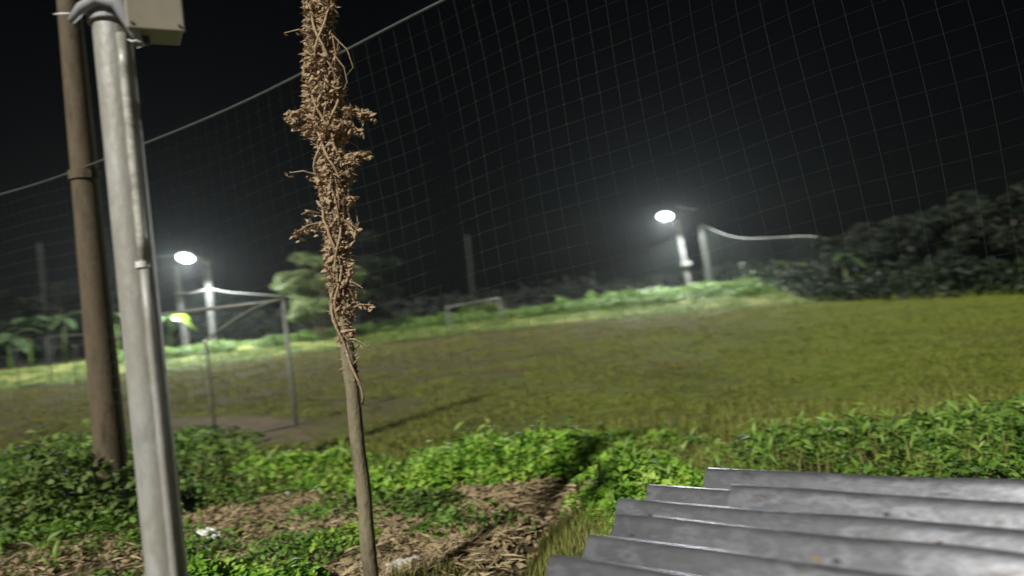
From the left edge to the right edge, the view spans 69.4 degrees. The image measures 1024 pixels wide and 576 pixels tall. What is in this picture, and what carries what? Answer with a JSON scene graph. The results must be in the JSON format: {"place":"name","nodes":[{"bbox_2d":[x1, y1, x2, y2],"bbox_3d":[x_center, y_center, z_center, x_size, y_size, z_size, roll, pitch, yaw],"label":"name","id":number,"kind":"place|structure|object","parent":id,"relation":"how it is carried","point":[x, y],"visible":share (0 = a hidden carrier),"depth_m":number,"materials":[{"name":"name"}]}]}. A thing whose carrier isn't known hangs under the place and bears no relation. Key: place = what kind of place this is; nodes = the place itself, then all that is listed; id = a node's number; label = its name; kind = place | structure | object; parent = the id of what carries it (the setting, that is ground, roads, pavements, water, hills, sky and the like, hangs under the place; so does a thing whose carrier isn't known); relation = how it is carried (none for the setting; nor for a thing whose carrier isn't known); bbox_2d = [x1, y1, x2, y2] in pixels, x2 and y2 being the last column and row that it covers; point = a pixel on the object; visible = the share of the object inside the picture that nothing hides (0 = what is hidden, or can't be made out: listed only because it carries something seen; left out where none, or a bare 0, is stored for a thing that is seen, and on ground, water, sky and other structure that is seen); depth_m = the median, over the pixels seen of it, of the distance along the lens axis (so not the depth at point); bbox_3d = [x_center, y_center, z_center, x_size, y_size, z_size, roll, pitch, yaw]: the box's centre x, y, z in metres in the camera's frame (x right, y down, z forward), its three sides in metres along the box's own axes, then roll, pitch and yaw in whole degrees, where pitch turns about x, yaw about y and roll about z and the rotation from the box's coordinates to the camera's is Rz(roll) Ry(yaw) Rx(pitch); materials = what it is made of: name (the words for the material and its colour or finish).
{"place":"outdoors","nodes":[
{"label":"outdoors","id":0,"kind":"place"},
{"bbox_2d":[0,264,1023,575],"bbox_3d":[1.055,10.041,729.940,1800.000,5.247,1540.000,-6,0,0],"label":"ground","id":1,"kind":"structure","parent":0,"point":[308,428],"depth_m":16.55,"materials":[{"name":"green plant"}]},
{"bbox_2d":[0,293,13,363],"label":"tree","id":2,"kind":"object","parent":1,"relation":"on","point":[2,330],"visible":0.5,"depth_m":43.84,"materials":[{"name":"green plant"}]},
{"bbox_2d":[0,328,44,369],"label":"broad leaved plant","id":3,"kind":"object","parent":1,"relation":"on","point":[16,341],"visible":0.88,"depth_m":41.12,"materials":[{"name":"green plant"}]},
{"bbox_2d":[3,315,57,366],"bbox_3d":[-28.619,3.211,43.705,3.153,3.036,3.037,-6,-1,30],"label":"broad leaved plant","id":4,"kind":"object","parent":1,"relation":"on","point":[26,323],"visible":0.73,"depth_m":43.91,"materials":[{"name":"green plant"}]},
{"bbox_2d":[0,290,61,366],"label":"tree","id":5,"kind":"object","parent":1,"relation":"on","point":[10,305],"visible":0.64,"depth_m":45.44,"materials":[{"name":"green plant"}]},
{"bbox_2d":[37,242,53,363],"bbox_3d":[-29.645,1.055,47.020,0.361,7.916,0.250,-6,0,0],"label":"concrete post","id":6,"kind":"object","parent":1,"relation":"on","point":[42,269],"visible":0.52,"depth_m":46.95,"materials":[{"name":"concrete"}]},
{"bbox_2d":[15,334,86,387],"bbox_3d":[-20.536,3.349,33.741,5.406,2.444,1.314,-6,-1,31],"label":"football goal","id":7,"kind":"object","parent":1,"relation":"on","point":[46,337],"visible":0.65,"depth_m":34.58,"materials":[{"name":"metal"}]},
{"bbox_2d":[40,311,81,362],"bbox_3d":[-26.741,2.973,44.620,2.742,3.153,2.346,-6,0,0],"label":"broad leaved plant","id":8,"kind":"object","parent":1,"relation":"on","point":[56,319],"visible":0.82,"depth_m":44.44,"materials":[{"name":"green plant"}]},
{"bbox_2d":[32,281,120,359],"bbox_3d":[-29.476,2.143,49.889,5.670,5.557,4.566,-6,0,0],"label":"tree","id":9,"kind":"object","parent":1,"relation":"on","point":[61,288],"visible":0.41,"depth_m":49.45,"materials":[{"name":"green plant"}]},
{"bbox_2d":[57,0,130,517],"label":"net post","id":10,"kind":"object","parent":1,"relation":"on","point":[108,434],"visible":0.83,"depth_m":8.25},
{"bbox_2d":[0,0,1023,411],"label":"ball net","id":11,"kind":"object","parent":10,"relation":"hanging from","point":[414,212],"visible":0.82,"depth_m":6.26,"materials":[{"name":"grey fabric"}]},
{"bbox_2d":[113,312,120,351],"bbox_3d":[-23.574,2.829,43.971,2.404,2.763,1.789,-6,-1,-17],"label":"broad leaved plant","id":12,"kind":"object","parent":1,"relation":"on","point":[116,318],"visible":0.38,"depth_m":43.95,"materials":[{"name":"green plant"}]},
{"bbox_2d":[54,0,187,575],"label":"utility pole","id":13,"kind":"object","parent":1,"relation":"on","point":[120,28],"visible":1,"depth_m":2.94,"materials":[{"name":"grey metal"}]},
{"bbox_2d":[0,422,269,554],"bbox_3d":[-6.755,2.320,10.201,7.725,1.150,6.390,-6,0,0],"label":"weed cover","id":14,"kind":"object","parent":1,"relation":"on","point":[82,477],"visible":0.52,"depth_m":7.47,"materials":[{"name":"green plant"}]},
{"bbox_2d":[111,291,163,352],"bbox_3d":[-25.463,2.226,48.972,3.888,4.441,4.459,-6,-1,19],"label":"tree","id":15,"kind":"object","parent":1,"relation":"on","point":[116,310],"visible":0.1,"depth_m":48.79,"materials":[{"name":"green plant"}]},
{"bbox_2d":[161,314,190,345],"bbox_3d":[-19.828,2.652,43.166,2.141,2.291,2.610,-6,-1,33],"label":"broad leaved plant","id":16,"kind":"object","parent":1,"relation":"on","point":[172,318],"visible":0.64,"depth_m":43.00,"materials":[{"name":"green plant"}]},
{"bbox_2d":[173,265,188,346],"bbox_3d":[-20.991,1.324,47.009,0.448,5.552,0.250,-6,0,0],"label":"concrete post","id":17,"kind":"object","parent":1,"relation":"on","point":[178,285],"visible":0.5,"depth_m":46.93,"materials":[{"name":"concrete"}]},
{"bbox_2d":[176,289,372,341],"bbox_3d":[-14.907,1.422,47.021,12.262,3.622,3.101,-6,-1,-14],"label":"ball net","id":18,"kind":"object","parent":17,"relation":"attached to","point":[242,313],"visible":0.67,"depth_m":45.37,"materials":[{"name":"fabric"}]},
{"bbox_2d":[157,251,216,341],"bbox_3d":[-19.652,0.826,43.995,2.964,6.259,2.510,-6,0,0],"label":"street lamp","id":19,"kind":"object","parent":1,"relation":"on","point":[186,257],"visible":0.69,"depth_m":44.91,"materials":[{"name":"grey metal"}]},
{"bbox_2d":[116,298,297,438],"bbox_3d":[-6.043,1.623,13.914,3.692,2.484,1.461,-6,-1,27],"label":"football goal","id":20,"kind":"object","parent":1,"relation":"on","point":[267,302],"visible":0.41,"depth_m":13.69,"materials":[{"name":"white metal"}]},
{"bbox_2d":[193,526,220,542],"bbox_3d":[-2.841,2.265,6.846,0.298,0.113,0.227,-6,0,0],"label":"plastic bag","id":21,"kind":"object","parent":1,"relation":"on","point":[202,532],"visible":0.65,"depth_m":6.81,"materials":[{"name":"white plastic"}]},
{"bbox_2d":[0,479,534,575],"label":"weed cover","id":22,"kind":"object","parent":1,"relation":"on","point":[274,543],"visible":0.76,"depth_m":6.77,"materials":[{"name":"green plant"}]},
{"bbox_2d":[187,521,381,575],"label":"weed cover","id":23,"kind":"object","parent":1,"relation":"on","point":[228,566],"visible":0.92,"depth_m":5.35,"materials":[{"name":"green plant"}]},
{"bbox_2d":[0,472,621,575],"bbox_3d":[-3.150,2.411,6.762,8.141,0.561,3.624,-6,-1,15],"label":"dry litter","id":24,"kind":"object","parent":1,"relation":"on","point":[445,556],"visible":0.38,"depth_m":6.57,"materials":[{"name":"plant"}]},
{"bbox_2d":[270,251,368,338],"bbox_3d":[-11.047,0.340,43.396,5.520,5.359,5.599,-6,0,0],"label":"tree","id":25,"kind":"object","parent":1,"relation":"on","point":[300,298],"visible":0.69,"depth_m":42.18,"materials":[{"name":"green plant"}]},
{"bbox_2d":[178,465,467,521],"bbox_3d":[-2.333,2.160,8.071,4.443,0.392,0.939,-6,-1,30],"label":"weed cover","id":26,"kind":"object","parent":1,"relation":"on","point":[427,496],"visible":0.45,"depth_m":7.09,"materials":[{"name":"green plant"}]},
{"bbox_2d":[282,0,378,575],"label":"slender tree","id":27,"kind":"object","parent":1,"relation":"on","point":[324,114],"visible":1,"depth_m":4.96,"materials":[{"name":"brown plant"}]},
{"bbox_2d":[313,229,403,324],"bbox_3d":[-10.127,-0.572,49.696,5.881,6.850,5.930,-6,0,0],"label":"tree","id":28,"kind":"object","parent":1,"relation":"on","point":[386,293],"visible":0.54,"depth_m":49.08,"materials":[{"name":"green plant"}]},
{"bbox_2d":[384,558,408,569],"bbox_3d":[-0.887,2.172,5.729,0.216,0.138,0.210,-6,-1,-9],"label":"stone","id":29,"kind":"object","parent":1,"relation":"on","point":[399,561],"visible":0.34,"depth_m":5.72,"materials":[{"name":"beige stone"}]},
{"bbox_2d":[404,555,419,564],"bbox_3d":[-0.779,2.185,5.887,0.154,0.100,0.148,-6,-1,-42],"label":"stone","id":30,"kind":"object","parent":1,"relation":"on","point":[415,557],"visible":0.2,"depth_m":5.88,"materials":[{"name":"beige stone"}]},
{"bbox_2d":[0,288,859,391],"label":"verge grass","id":31,"kind":"structure","parent":1,"relation":"on","point":[299,351],"depth_m":40.72,"materials":[{"name":"green plant"}]},
{"bbox_2d":[192,428,688,500],"bbox_3d":[-1.233,2.037,8.673,6.694,0.547,2.168,-6,-1,10],"label":"weed cover","id":32,"kind":"object","parent":1,"relation":"on","point":[420,469],"visible":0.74,"depth_m":8.18,"materials":[{"name":"green plant"}]},
{"bbox_2d":[466,234,474,306],"bbox_3d":[-3.431,-0.824,62.013,0.400,7.331,0.250,-6,0,0],"label":"concrete post","id":33,"kind":"object","parent":1,"relation":"on","point":[469,263],"visible":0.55,"depth_m":61.93,"materials":[{"name":"concrete"}]},
{"bbox_2d":[475,236,681,309],"bbox_3d":[4.845,-0.599,57.972,18.247,4.573,2.392,-6,-1,33],"label":"ball net","id":34,"kind":"object","parent":33,"relation":"attached to","point":[596,280],"visible":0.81,"depth_m":56.88,"materials":[{"name":"white fabric"}]},
{"bbox_2d":[117,281,828,363],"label":"verge plants","id":35,"kind":"object","parent":1,"relation":"on","point":[404,322],"visible":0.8,"depth_m":43.88,"materials":[{"name":"green plant"}]},
{"bbox_2d":[446,297,504,333],"bbox_3d":[-2.090,1.645,43.688,3.969,1.913,1.007,-6,-1,-23],"label":"football goal","id":36,"kind":"object","parent":1,"relation":"on","point":[498,298],"visible":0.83,"depth_m":43.38,"materials":[{"name":"white plastic"}]},
{"bbox_2d":[456,301,502,313],"bbox_3d":[-2.143,1.460,48.580,3.113,1.116,2.722,-6,0,0],"label":"bush","id":37,"kind":"object","parent":1,"relation":"on","point":[495,307],"visible":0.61,"depth_m":48.00,"materials":[{"name":"green plant"}]},
{"bbox_2d":[0,391,1023,575],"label":"tall weeds","id":38,"kind":"object","parent":1,"relation":"on","point":[215,554],"visible":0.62,"depth_m":7.73,"materials":[{"name":"green plant"}]},
{"bbox_2d":[0,244,1023,368],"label":"woodland","id":39,"kind":"object","parent":1,"relation":"on","point":[431,301],"visible":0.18,"depth_m":88.70,"materials":[{"name":"green plant"}]},
{"bbox_2d":[0,375,1023,534],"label":"grass tufts","id":40,"kind":"object","parent":1,"relation":"on","point":[740,421],"visible":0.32,"depth_m":8.46,"materials":[{"name":"green plant"}]},
{"bbox_2d":[384,431,739,575],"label":"grass tufts","id":41,"kind":"object","parent":1,"relation":"on","point":[563,543],"visible":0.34,"depth_m":5.59,"materials":[{"name":"green plant"}]},
{"bbox_2d":[557,439,704,548],"bbox_3d":[1.187,1.768,6.774,1.607,0.593,4.238,-6,0,0],"label":"weed cover","id":42,"kind":"object","parent":1,"relation":"on","point":[612,473],"visible":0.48,"depth_m":6.43,"materials":[{"name":"green plant"}]},
{"bbox_2d":[657,205,695,284],"bbox_3d":[11.592,-2.553,51.182,3.814,6.593,1.374,-6,-1,-40],"label":"street lamp","id":43,"kind":"object","parent":1,"relation":"on","point":[669,216],"visible":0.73,"depth_m":51.90,"materials":[{"name":"grey metal"}]},
{"bbox_2d":[555,272,801,305],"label":"verge plants","id":44,"kind":"object","parent":1,"relation":"on","point":[680,290],"visible":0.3,"depth_m":46.38,"materials":[{"name":"green plant"}]},
{"bbox_2d":[699,224,711,282],"bbox_3d":[13.402,-1.951,51.007,0.512,4.992,0.250,-6,0,0],"label":"concrete post","id":45,"kind":"object","parent":1,"relation":"on","point":[704,245],"visible":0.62,"depth_m":50.92,"materials":[{"name":"concrete"}]},
{"bbox_2d":[703,225,826,283],"bbox_3d":[16.841,-2.465,47.951,1.370,4.759,9.364,-6,-1,-41],"label":"ball net","id":46,"kind":"object","parent":45,"relation":"hanging from","point":[750,248],"visible":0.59,"depth_m":49.52,"materials":[{"name":"fabric"}]},
{"bbox_2d":[777,260,806,277],"bbox_3d":[16.988,-0.919,44.940,1.722,1.734,2.030,-6,-1,42],"label":"shrub","id":47,"kind":"object","parent":1,"relation":"on","point":[784,262],"visible":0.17,"depth_m":44.77,"materials":[{"name":"green plant"}]},
{"bbox_2d":[811,235,853,272],"bbox_3d":[18.734,-1.720,43.051,2.351,2.946,3.248,-6,0,0],"label":"tree","id":48,"kind":"object","parent":1,"relation":"on","point":[826,246],"visible":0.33,"depth_m":42.38,"materials":[{"name":"green plant"}]},
{"bbox_2d":[818,252,866,296],"bbox_3d":[16.654,-0.697,36.982,2.367,2.342,2.223,-6,0,0],"label":"broad leaved plant","id":49,"kind":"object","parent":1,"relation":"on","point":[843,257],"visible":0.9,"depth_m":36.80,"materials":[{"name":"green plant"}]},
{"bbox_2d":[662,393,1023,487],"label":"weed cover","id":50,"kind":"object","parent":1,"relation":"on","point":[975,465],"visible":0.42,"depth_m":7.21,"materials":[{"name":"green plant"}]},
{"bbox_2d":[822,221,906,275],"bbox_3d":[19.086,-1.883,38.828,4.413,3.424,4.004,-6,0,0],"label":"tree","id":51,"kind":"object","parent":1,"relation":"on","point":[859,230],"visible":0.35,"depth_m":38.42,"materials":[{"name":"green plant"}]},
{"bbox_2d":[732,241,1023,302],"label":"hedge growth","id":52,"kind":"object","parent":1,"relation":"on","point":[867,286],"visible":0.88,"depth_m":33.74,"materials":[{"name":"green plant"}]},
{"bbox_2d":[850,206,963,270],"bbox_3d":[19.464,-2.059,35.852,5.160,3.535,4.788,-6,-1,-13],"label":"tree","id":53,"kind":"object","parent":1,"relation":"on","point":[886,242],"visible":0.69,"depth_m":35.77,"materials":[{"name":"green plant"}]},
{"bbox_2d":[904,189,1011,276],"bbox_3d":[20.153,-2.385,33.083,4.433,4.110,5.798,-6,-1,31],"label":"tree","id":54,"kind":"object","parent":1,"relation":"on","point":[946,212],"visible":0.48,"depth_m":32.52,"materials":[{"name":"green plant"}]},
{"bbox_2d":[927,180,1023,280],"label":"tree","id":55,"kind":"object","parent":1,"relation":"on","point":[969,245],"visible":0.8,"depth_m":29.72,"materials":[{"name":"green plant"}]},
{"bbox_2d":[0,0,1023,344],"label":"sky","id":56,"kind":"structure","parent":0,"point":[229,52],"materials":[{"name":"black"}]},
{"bbox_2d":[547,468,1023,575],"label":"corrugated roof","id":57,"kind":"structure","parent":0,"point":[734,522],"depth_m":2.53,"materials":[{"name":"metal"}]},
{"bbox_2d":[683,497,1002,562],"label":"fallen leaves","id":58,"kind":"object","parent":57,"relation":"on","point":[816,558],"visible":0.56,"depth_m":2.17,"materials":[{"name":"brown plant"}]}
]}

